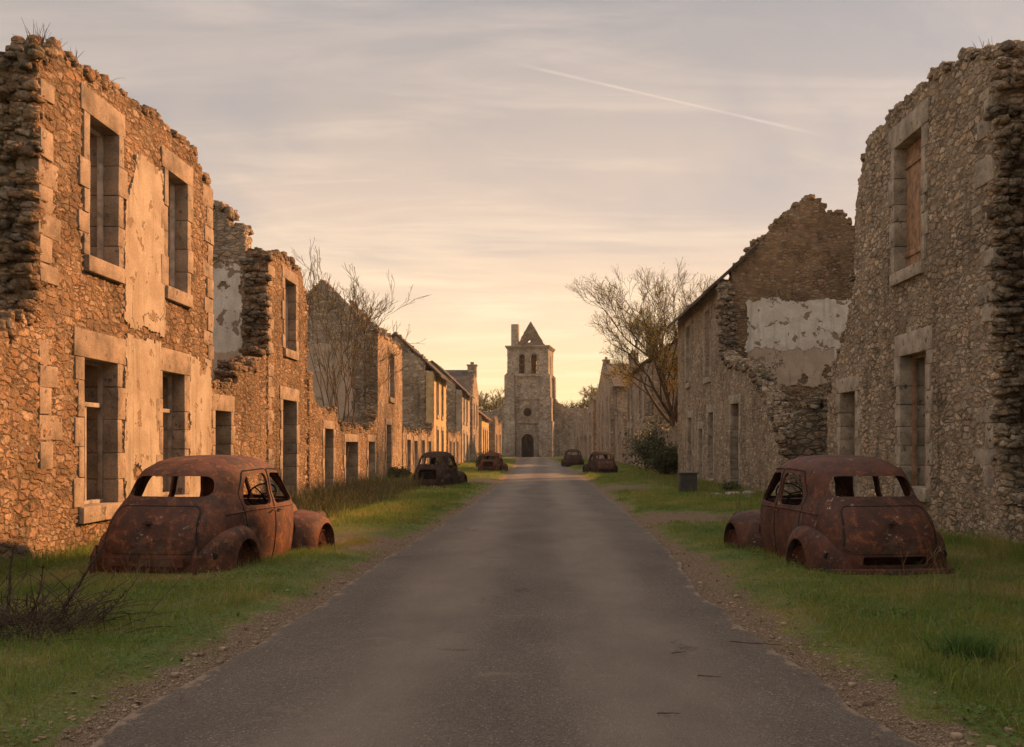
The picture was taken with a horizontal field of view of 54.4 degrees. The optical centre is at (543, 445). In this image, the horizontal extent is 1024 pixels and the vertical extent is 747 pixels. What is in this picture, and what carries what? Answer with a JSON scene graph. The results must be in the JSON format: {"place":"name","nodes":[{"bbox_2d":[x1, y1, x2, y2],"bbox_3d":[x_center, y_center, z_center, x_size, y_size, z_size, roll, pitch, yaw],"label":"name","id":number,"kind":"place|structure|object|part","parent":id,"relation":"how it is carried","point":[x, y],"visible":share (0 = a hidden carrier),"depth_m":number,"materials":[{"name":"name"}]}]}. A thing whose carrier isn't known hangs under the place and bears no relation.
{"place":"outdoors","nodes":[
{"label":"outdoors","id":0,"kind":"place"},
{"bbox_2d":[0,478,383,584],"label":"grass","id":1,"kind":"structure","parent":0,"point":[38,560],"depth_m":12.94,"materials":[{"name":"green plant"}]},
{"bbox_2d":[84,535,376,574],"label":"grass","id":2,"kind":"structure","parent":0,"point":[361,539],"depth_m":14.79,"materials":[{"name":"green plant"}]},
{"bbox_2d":[90,457,920,746],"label":"road","id":3,"kind":"structure","parent":0,"point":[536,602],"depth_m":7.42,"materials":[{"name":"grey asphalt"}]},
{"bbox_2d":[657,712,679,713],"bbox_3d":[0.750,1.602,5.951,0.141,0.010,0.017,0,0,0],"label":"twig","id":4,"kind":"object","parent":3,"relation":"on","point":[666,713],"visible":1,"depth_m":5.95,"materials":[{"name":"wood"}]},
{"bbox_2d":[729,641,779,644],"bbox_3d":[1.717,1.602,8.049,0.422,0.010,0.024,0,0,21],"label":"twig","id":5,"kind":"object","parent":3,"relation":"on","point":[753,643],"visible":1,"depth_m":8.05,"materials":[{"name":"brown wood"}]},
{"bbox_2d":[0,456,1023,746],"bbox_3d":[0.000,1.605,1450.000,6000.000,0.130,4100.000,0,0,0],"label":"ground","id":6,"kind":"structure","parent":0,"point":[936,734],"depth_m":8.53,"materials":[{"name":"green plant"}]},
{"bbox_2d":[0,538,179,652],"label":"dead shrub","id":7,"kind":"object","parent":6,"relation":"on","point":[21,618],"visible":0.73,"depth_m":8.36,"materials":[{"name":"brown plant"}]},
{"bbox_2d":[0,34,213,570],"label":"ruined house","id":8,"kind":"structure","parent":6,"relation":"on","point":[106,284],"depth_m":15.07,"materials":[{"name":"stone"}]},
{"bbox_2d":[21,17,65,50],"bbox_3d":[-6.900,-5.570,13.791,0.594,0.549,0.688,0,0,44],"label":"wall plant","id":9,"kind":"object","parent":8,"relation":"attached to","point":[41,41],"depth_m":13.68,"materials":[{"name":"brown plant"}]},
{"bbox_2d":[72,326,125,523],"bbox_3d":[-7.024,-0.282,15.261,0.627,2.875,1.805,0,0,0],"label":"window","id":10,"kind":"structure","parent":8,"relation":"in","point":[98,494],"depth_m":15.83,"materials":[{"name":"stone"}]},
{"bbox_2d":[77,83,127,283],"bbox_3d":[-7.022,-3.960,15.355,0.629,2.750,1.671,0,0,0],"label":"window","id":11,"kind":"structure","parent":8,"relation":"in","point":[105,185],"depth_m":15.81,"materials":[{"name":"stone"}]},
{"bbox_2d":[156,347,190,496],"bbox_3d":[-7.022,-0.290,18.244,0.631,2.925,1.746,0,0,0],"label":"window","id":12,"kind":"structure","parent":8,"relation":"in","point":[174,436],"depth_m":18.78,"materials":[{"name":"stone"}]},
{"bbox_2d":[160,144,193,307],"bbox_3d":[-7.021,-3.990,18.439,0.632,2.731,1.645,0,0,0],"label":"window","id":13,"kind":"structure","parent":8,"relation":"in","point":[177,268],"depth_m":18.89,"materials":[{"name":"stone"}]},
{"bbox_2d":[88,551,222,585],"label":"dry stalks","id":14,"kind":"object","parent":6,"relation":"on","point":[148,570],"visible":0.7,"depth_m":11.35,"materials":[{"name":"plant"}]},
{"bbox_2d":[89,455,334,574],"bbox_3d":[-4.509,1.003,14.050,1.898,1.744,4.041,0,0,10],"label":"wrecked car","id":15,"kind":"object","parent":6,"relation":"on","point":[222,521],"visible":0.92,"depth_m":12.61,"materials":[{"name":"metal"}]},
{"bbox_3d":[-5.335,0.967,13.647,0.255,1.302,0.889,0,0,10],"label":"door","id":16,"kind":"part","parent":15,"relation":"part of","materials":[{"name":"metal"}]},
{"bbox_3d":[-5.085,0.967,14.518,0.446,1.302,0.979,0,0,37],"label":"door","id":17,"kind":"part","parent":15,"relation":"part of","materials":[{"name":"metal"}]},
{"bbox_3d":[-3.881,0.967,13.378,0.255,1.302,0.889,0,0,10],"label":"door","id":18,"kind":"part","parent":15,"relation":"part of","materials":[{"name":"metal"}]},
{"bbox_3d":[-3.804,0.967,14.280,0.446,1.302,0.979,0,0,-16],"label":"door","id":19,"kind":"part","parent":15,"relation":"part of","materials":[{"name":"metal"}]},
{"bbox_2d":[211,346,267,494],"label":"ruined wall","id":20,"kind":"structure","parent":6,"relation":"on","point":[239,403],"depth_m":23.87,"materials":[{"name":"stone"}]},
{"bbox_2d":[212,200,309,496],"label":"ruined house","id":21,"kind":"structure","parent":6,"relation":"on","point":[259,301],"depth_m":26.30,"materials":[{"name":"stone"}]},
{"bbox_2d":[281,265,298,360],"bbox_3d":[-7.421,-3.718,28.239,0.631,2.514,1.821,0,0,0],"label":"window","id":22,"kind":"structure","parent":21,"relation":"in","point":[290,345],"depth_m":28.79,"materials":[{"name":"stone"}]},
{"bbox_2d":[255,471,423,519],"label":"weeds","id":23,"kind":"object","parent":6,"relation":"on","point":[370,489],"visible":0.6,"depth_m":26.90,"materials":[{"name":"green plant"}]},
{"bbox_2d":[306,371,377,491],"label":"ruined wall","id":24,"kind":"structure","parent":6,"relation":"on","point":[330,435],"depth_m":34.58,"materials":[{"name":"stone"}]},
{"bbox_2d":[304,279,402,477],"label":"ruined house","id":25,"kind":"structure","parent":6,"relation":"on","point":[384,400],"depth_m":43.31,"materials":[{"name":"stone"}]},
{"bbox_2d":[385,418,391,476],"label":"window","id":26,"kind":"structure","parent":25,"relation":"in","point":[388,422],"depth_m":47.00,"materials":[{"name":"stone"}]},
{"bbox_2d":[388,346,395,403],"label":"window","id":27,"kind":"structure","parent":25,"relation":"in","point":[391,384],"depth_m":47.90,"materials":[{"name":"stone"}]},
{"bbox_2d":[294,238,428,458],"bbox_3d":[-7.325,-3.069,38.482,6.255,9.637,5.071,0,0,-43],"label":"bare tree","id":28,"kind":"object","parent":6,"relation":"on","point":[356,340],"visible":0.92,"depth_m":38.35,"materials":[{"name":"brown plant"}]},
{"bbox_2d":[386,464,411,478],"bbox_3d":[-6.737,1.282,46.193,1.320,0.812,1.590,0,0,0],"label":"bush","id":29,"kind":"object","parent":6,"relation":"on","point":[402,469],"visible":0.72,"depth_m":45.80,"materials":[{"name":"green plant"}]},
{"bbox_2d":[402,422,433,473],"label":"ruined wall","id":30,"kind":"structure","parent":6,"relation":"on","point":[417,444],"depth_m":56.80,"materials":[{"name":"stone"}]},
{"bbox_2d":[392,331,451,451],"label":"stone house","id":31,"kind":"structure","parent":6,"relation":"on","point":[424,385],"depth_m":65.71,"materials":[{"name":"grey stone"}]},
{"bbox_2d":[436,426,438,450],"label":"window","id":32,"kind":"structure","parent":31,"relation":"in","point":[437,427],"depth_m":68.29,"materials":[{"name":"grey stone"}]},
{"bbox_2d":[436,377,439,418],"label":"window","id":33,"kind":"structure","parent":31,"relation":"in","point":[437,379],"depth_m":68.29,"materials":[{"name":"grey stone"}]},
{"bbox_2d":[441,380,443,419],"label":"window","id":34,"kind":"structure","parent":31,"relation":"in","point":[442,382],"depth_m":71.50,"materials":[{"name":"grey stone"}]},
{"bbox_2d":[411,451,467,487],"bbox_3d":[-3.989,1.022,38.243,1.454,1.590,3.813,0,0,9],"label":"wrecked car","id":35,"kind":"object","parent":6,"relation":"on","point":[443,473],"visible":0.81,"depth_m":37.10,"materials":[{"name":"metal"}]},
{"bbox_3d":[-4.388,0.989,38.655,0.345,1.187,0.912,0,0,21],"label":"door","id":36,"kind":"part","parent":35,"relation":"part of","materials":[{"name":"metal"}]},
{"bbox_3d":[-3.508,0.989,37.658,0.196,1.187,0.834,0,0,9],"label":"door","id":37,"kind":"part","parent":35,"relation":"part of","materials":[{"name":"metal"}]},
{"bbox_3d":[-3.482,0.989,38.511,0.345,1.187,0.912,0,0,-3],"label":"door","id":38,"kind":"part","parent":35,"relation":"part of","materials":[{"name":"metal"}]},
{"bbox_2d":[426,457,459,465],"bbox_3d":[-5.350,1.017,53.036,1.846,1.357,2.402,0,0,0],"label":"bush","id":39,"kind":"object","parent":6,"relation":"on","point":[439,460],"visible":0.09,"depth_m":52.59,"materials":[{"name":"green plant"}]},
{"bbox_2d":[429,360,474,462],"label":"stone house","id":40,"kind":"structure","parent":6,"relation":"on","point":[458,395],"depth_m":86.02,"materials":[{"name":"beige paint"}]},
{"bbox_2d":[463,394,465,424],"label":"window","id":41,"kind":"structure","parent":40,"relation":"in","point":[464,423],"depth_m":87.39,"materials":[{"name":"grey stone"}]},
{"bbox_2d":[463,430,465,460],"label":"window","id":42,"kind":"structure","parent":40,"relation":"in","point":[464,459],"depth_m":87.39,"materials":[{"name":"grey stone"}]},
{"bbox_2d":[466,395,467,425],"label":"window","id":43,"kind":"structure","parent":40,"relation":"in","point":[466,395],"depth_m":90.64,"materials":[{"name":"grey stone"}]},
{"bbox_2d":[446,430,460,463],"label":"ruined wall","id":44,"kind":"structure","parent":6,"relation":"on","point":[453,443],"depth_m":79.93,"materials":[{"name":"stone"}]},
{"bbox_2d":[445,362,478,460],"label":"stone house","id":45,"kind":"structure","parent":6,"relation":"on","point":[466,379],"depth_m":99.40,"materials":[{"name":"grey stone"}]},
{"bbox_2d":[476,402,477,428],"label":"window","id":46,"kind":"structure","parent":45,"relation":"in","point":[476,402],"depth_m":101.97,"materials":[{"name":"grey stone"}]},
{"bbox_2d":[478,410,491,455],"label":"stone house","id":47,"kind":"structure","parent":6,"relation":"on","point":[483,431],"depth_m":110.40,"materials":[{"name":"grey stone"}]},
{"bbox_2d":[472,449,501,467],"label":"bush","id":48,"kind":"object","parent":6,"relation":"on","point":[479,457],"visible":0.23,"depth_m":65.70,"materials":[{"name":"green plant"}]},
{"bbox_2d":[478,387,503,411],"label":"round tree","id":49,"kind":"object","parent":6,"relation":"on","point":[488,405],"visible":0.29,"depth_m":157.01,"materials":[{"name":"brown plant"}]},
{"bbox_2d":[478,452,507,470],"bbox_3d":[-3.107,1.107,61.547,1.368,1.368,3.523,0,0,8],"label":"wrecked car","id":50,"kind":"object","parent":6,"relation":"on","point":[492,464],"visible":0.85,"depth_m":60.48,"materials":[{"name":"metal"}]},
{"bbox_2d":[490,416,502,456],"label":"ruined wall","id":51,"kind":"structure","parent":6,"relation":"on","point":[496,437],"depth_m":124.69,"materials":[{"name":"stone"}]},
{"bbox_2d":[496,432,497,452],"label":"window","id":52,"kind":"structure","parent":51,"relation":"in","point":[496,432],"depth_m":125.43,"materials":[{"name":"stone"}]},
{"bbox_2d":[499,433,500,455],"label":"window","id":53,"kind":"structure","parent":51,"relation":"in","point":[499,433],"depth_m":129.16,"materials":[{"name":"stone"}]},
{"bbox_2d":[1,486,1011,743],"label":"dead leaves","id":54,"kind":"object","parent":6,"relation":"on","point":[399,554],"visible":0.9,"depth_m":7.25,"materials":[{"name":"plant"}]},
{"bbox_2d":[0,507,1021,746],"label":"pebbles","id":55,"kind":"object","parent":6,"relation":"on","point":[956,735],"visible":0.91,"depth_m":7.42,"materials":[{"name":"gravel"}]},
{"bbox_2d":[0,495,1023,746],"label":"grass","id":56,"kind":"structure","parent":6,"relation":"on","point":[966,691],"depth_m":8.97,"materials":[{"name":"green plant"}]},
{"bbox_2d":[501,322,557,456],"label":"church tower","id":57,"kind":"structure","parent":6,"relation":"on","point":[529,398],"depth_m":137.10,"materials":[{"name":"stone"}]},
{"bbox_2d":[520,405,534,419],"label":"round window","id":58,"kind":"structure","parent":57,"relation":"in","point":[523,416],"depth_m":137.12,"materials":[{"name":"stone"}]},
{"bbox_2d":[522,434,533,456],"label":"door","id":59,"kind":"structure","parent":57,"relation":"in","point":[527,440],"depth_m":137.69,"materials":[{"name":"brown wood"}]},
{"bbox_2d":[482,402,582,455],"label":"church nave","id":60,"kind":"structure","parent":6,"relation":"on","point":[565,418],"depth_m":140.97,"materials":[{"name":"beige stone"}]},
{"bbox_2d":[297,459,773,527],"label":"grass","id":61,"kind":"structure","parent":6,"relation":"on","point":[427,493],"depth_m":29.11,"materials":[{"name":"green plant"}]},
{"bbox_2d":[561,449,583,466],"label":"wrecked car","id":62,"kind":"object","parent":6,"relation":"on","point":[569,460],"visible":0.91,"depth_m":76.44,"materials":[{"name":"metal"}]},
{"bbox_2d":[564,397,588,408],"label":"round tree","id":63,"kind":"object","parent":6,"relation":"on","point":[571,404],"visible":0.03,"depth_m":158.46,"materials":[{"name":"brown plant"}]},
{"bbox_2d":[565,384,597,408],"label":"round tree","id":64,"kind":"object","parent":6,"relation":"on","point":[593,391],"visible":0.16,"depth_m":157.12,"materials":[{"name":"brown plant"}]},
{"bbox_2d":[575,396,595,457],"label":"ruined wall","id":65,"kind":"structure","parent":6,"relation":"on","point":[585,435],"depth_m":123.59,"materials":[{"name":"stone"}]},
{"bbox_2d":[580,434,582,454],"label":"window","id":66,"kind":"structure","parent":65,"relation":"in","point":[581,437],"depth_m":129.13,"materials":[{"name":"stone"}]},
{"bbox_2d":[584,434,586,456],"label":"window","id":67,"kind":"structure","parent":65,"relation":"in","point":[585,437],"depth_m":125.55,"materials":[{"name":"stone"}]},
{"bbox_2d":[588,434,590,456],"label":"window","id":68,"kind":"structure","parent":65,"relation":"in","point":[589,434],"depth_m":122.20,"materials":[{"name":"stone"}]},
{"bbox_2d":[588,411,590,430],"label":"window","id":69,"kind":"structure","parent":65,"relation":"in","point":[589,429],"depth_m":122.20,"materials":[{"name":"stone"}]},
{"bbox_2d":[583,451,617,472],"bbox_3d":[3.308,1.067,57.546,1.539,1.470,3.648,0,0,-8],"label":"wrecked car","id":70,"kind":"object","parent":6,"relation":"on","point":[605,465],"visible":0.91,"depth_m":56.16,"materials":[{"name":"metal"}]},
{"bbox_2d":[596,357,628,460],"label":"stone house","id":71,"kind":"structure","parent":6,"relation":"on","point":[611,399],"depth_m":98.99,"materials":[{"name":"grey stone"}]},
{"bbox_2d":[598,401,599,426],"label":"window","id":72,"kind":"structure","parent":71,"relation":"in","point":[599,401],"depth_m":111.86,"materials":[{"name":"grey stone"}]},
{"bbox_2d":[598,431,599,458],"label":"window","id":73,"kind":"structure","parent":71,"relation":"in","point":[599,431],"depth_m":111.83,"materials":[{"name":"grey stone"}]},
{"bbox_2d":[601,398,602,425],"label":"window","id":74,"kind":"structure","parent":71,"relation":"in","point":[602,398],"depth_m":106.71,"materials":[{"name":"grey stone"}]},
{"bbox_2d":[606,394,607,423],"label":"window","id":75,"kind":"structure","parent":71,"relation":"in","point":[607,394],"depth_m":97.85,"materials":[{"name":"grey stone"}]},
{"bbox_2d":[606,429,607,455],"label":"window","id":76,"kind":"structure","parent":71,"relation":"in","point":[606,429],"depth_m":97.85,"materials":[{"name":"grey stone"}]},
{"bbox_2d":[615,409,626,463],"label":"ruined wall","id":77,"kind":"structure","parent":6,"relation":"on","point":[621,420],"depth_m":86.78,"materials":[{"name":"grey stone"}]},
{"bbox_2d":[617,431,619,461],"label":"window","id":78,"kind":"structure","parent":77,"relation":"in","point":[618,431],"depth_m":89.40,"materials":[{"name":"grey stone"}]},
{"bbox_2d":[566,257,724,426],"bbox_3d":[7.206,-4.281,54.306,10.931,12.084,8.432,0,0,-22],"label":"spring tree","id":79,"kind":"object","parent":6,"relation":"on","point":[656,333],"visible":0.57,"depth_m":53.79,"materials":[{"name":"brown plant"}]},
{"bbox_2d":[623,416,673,471],"bbox_3d":[6.694,-0.031,56.207,4.385,3.391,6.876,0,0,0],"label":"bush","id":80,"kind":"object","parent":6,"relation":"on","point":[655,440],"visible":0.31,"depth_m":57.04,"materials":[{"name":"green plant"}]},
{"bbox_2d":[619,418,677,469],"bbox_3d":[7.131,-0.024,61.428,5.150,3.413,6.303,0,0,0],"label":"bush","id":81,"kind":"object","parent":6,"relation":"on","point":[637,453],"visible":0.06,"depth_m":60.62,"materials":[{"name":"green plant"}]},
{"bbox_2d":[621,327,677,467],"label":"stone house","id":82,"kind":"structure","parent":6,"relation":"on","point":[640,405],"depth_m":69.06,"materials":[{"name":"grey stone"}]},
{"bbox_2d":[627,384,629,420],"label":"window","id":83,"kind":"structure","parent":82,"relation":"in","point":[628,388],"depth_m":80.90,"materials":[{"name":"grey stone"}]},
{"bbox_2d":[627,425,629,463],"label":"window","id":84,"kind":"structure","parent":82,"relation":"in","point":[628,426],"depth_m":80.90,"materials":[{"name":"grey stone"}]},
{"bbox_2d":[630,383,632,419],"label":"window","id":85,"kind":"structure","parent":82,"relation":"in","point":[631,387],"depth_m":77.90,"materials":[{"name":"grey stone"}]},
{"bbox_2d":[630,424,632,464],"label":"window","id":86,"kind":"structure","parent":82,"relation":"in","point":[631,429],"depth_m":77.90,"materials":[{"name":"grey stone"}]},
{"bbox_2d":[638,375,641,416],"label":"window","id":87,"kind":"structure","parent":82,"relation":"in","point":[640,391],"depth_m":71.21,"materials":[{"name":"grey stone"}]},
{"bbox_2d":[644,416,677,473],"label":"ruined wall","id":88,"kind":"structure","parent":6,"relation":"on","point":[672,434],"depth_m":56.11,"materials":[{"name":"grey stone"}]},
{"bbox_2d":[648,440,677,475],"bbox_3d":[6.509,0.698,51.641,2.219,1.926,2.637,0,0,0],"label":"bush","id":89,"kind":"object","parent":6,"relation":"on","point":[666,460],"visible":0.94,"depth_m":51.22,"materials":[{"name":"green plant"}]},
{"bbox_2d":[677,472,697,492],"bbox_3d":[4.780,1.278,32.900,0.620,0.765,0.560,0,0,0],"label":"metal bin","id":90,"kind":"object","parent":6,"relation":"on","point":[687,481],"visible":0.78,"depth_m":32.65,"materials":[{"name":"grey metal"}]},
{"bbox_2d":[634,471,772,508],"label":"weeds","id":91,"kind":"object","parent":6,"relation":"on","point":[737,502],"visible":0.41,"depth_m":32.31,"materials":[{"name":"green plant"}]},
{"bbox_2d":[719,478,742,491],"bbox_3d":[6.391,1.411,33.873,0.828,0.629,1.409,0,0,0],"label":"bush","id":92,"kind":"object","parent":6,"relation":"on","point":[732,484],"visible":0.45,"depth_m":33.50,"materials":[{"name":"green plant"}]},
{"bbox_2d":[742,491,755,495],"bbox_3d":[6.455,1.551,30.998,0.469,0.276,0.363,0,0,-21],"label":"fallen stone","id":93,"kind":"object","parent":6,"relation":"on","point":[747,492],"visible":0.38,"depth_m":30.87,"materials":[{"name":"grey stone"}]},
{"bbox_2d":[666,194,855,494],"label":"ruined house","id":94,"kind":"structure","parent":6,"relation":"on","point":[761,328],"depth_m":39.48,"materials":[{"name":"brown stone"}]},
{"bbox_2d":[684,317,691,388],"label":"window","id":95,"kind":"structure","parent":94,"relation":"in","point":[688,324],"depth_m":47.90,"materials":[{"name":"brown stone"}]},
{"bbox_2d":[686,410,692,471],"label":"window","id":96,"kind":"structure","parent":94,"relation":"in","point":[689,452],"depth_m":47.30,"materials":[{"name":"brown stone"}]},
{"bbox_2d":[703,299,711,383],"bbox_3d":[7.121,-4.290,41.643,0.632,3.367,1.976,0,0,0],"label":"window","id":97,"kind":"structure","parent":94,"relation":"in","point":[707,350],"depth_m":42.30,"materials":[{"name":"brown stone"}]},
{"bbox_2d":[706,404,714,482],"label":"window","id":98,"kind":"structure","parent":94,"relation":"in","point":[710,415],"depth_m":41.50,"materials":[{"name":"brown stone"}]},
{"bbox_2d":[783,396,827,493],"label":"ruined wall","id":99,"kind":"structure","parent":6,"relation":"on","point":[806,433],"depth_m":28.59,"materials":[{"name":"stone"}]},
{"bbox_2d":[809,391,824,403],"bbox_3d":[7.953,-1.365,28.848,0.364,0.392,0.396,0,0,-15],"label":"fallen stone","id":100,"kind":"object","parent":99,"relation":"on","point":[818,394],"visible":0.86,"depth_m":28.68,"materials":[{"name":"brown stone"}]},
{"bbox_2d":[724,455,953,575],"bbox_3d":[4.009,1.003,14.039,1.864,1.744,4.062,0,0,-8],"label":"wrecked car","id":101,"kind":"object","parent":6,"relation":"on","point":[816,524],"visible":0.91,"depth_m":12.59,"materials":[{"name":"brown metal"}]},
{"bbox_3d":[3.323,0.967,14.307,0.439,1.302,0.978,0,0,17],"label":"door","id":102,"kind":"part","parent":101,"relation":"part of","materials":[{"name":"brown metal"}]},
{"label":"door","id":103,"kind":"part","parent":101,"relation":"part of","materials":[{"name":"brown metal"}]},
{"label":"door","id":104,"kind":"part","parent":101,"relation":"part of","materials":[{"name":"brown metal"}]},
{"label":"door","id":105,"kind":"part","parent":101,"relation":"part of","materials":[{"name":"brown metal"}]},
{"bbox_2d":[697,476,1023,563],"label":"grass","id":106,"kind":"structure","parent":6,"relation":"on","point":[950,537],"depth_m":14.93,"materials":[{"name":"green plant"}]},
{"bbox_2d":[823,39,1023,546],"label":"ruined house","id":107,"kind":"structure","parent":6,"relation":"on","point":[924,387],"depth_m":17.03,"materials":[{"name":"brown stone"}]},
{"bbox_2d":[888,97,929,286],"bbox_3d":[7.122,-4.667,18.759,0.629,3.116,2.055,0,0,0],"label":"window","id":108,"kind":"structure","parent":107,"relation":"in","point":[908,140],"depth_m":19.12,"materials":[{"name":"grey stone"}]},
{"bbox_2d":[894,325,933,501],"bbox_3d":[7.121,-0.560,18.506,0.631,3.151,1.915,0,0,0],"label":"window","id":109,"kind":"structure","parent":107,"relation":"in","point":[913,350],"depth_m":19.15,"materials":[{"name":"grey stone"}]},
{"bbox_2d":[874,533,1023,607],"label":"dry stalks","id":110,"kind":"object","parent":6,"relation":"on","point":[968,564],"visible":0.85,"depth_m":10.35,"materials":[{"name":"plant"}]},
{"bbox_2d":[906,625,1021,667],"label":"grass","id":111,"kind":"structure","parent":6,"relation":"on","point":[963,643],"depth_m":7.28,"materials":[{"name":"green plant"}]},
{"bbox_2d":[0,0,1023,409],"label":"sky","id":112,"kind":"structure","parent":0,"point":[485,158],"materials":[{"name":"grey"}]},
{"bbox_2d":[697,534,1000,575],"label":"grass","id":113,"kind":"structure","parent":0,"point":[740,548],"depth_m":14.15,"materials":[{"name":"green plant"}]}
]}

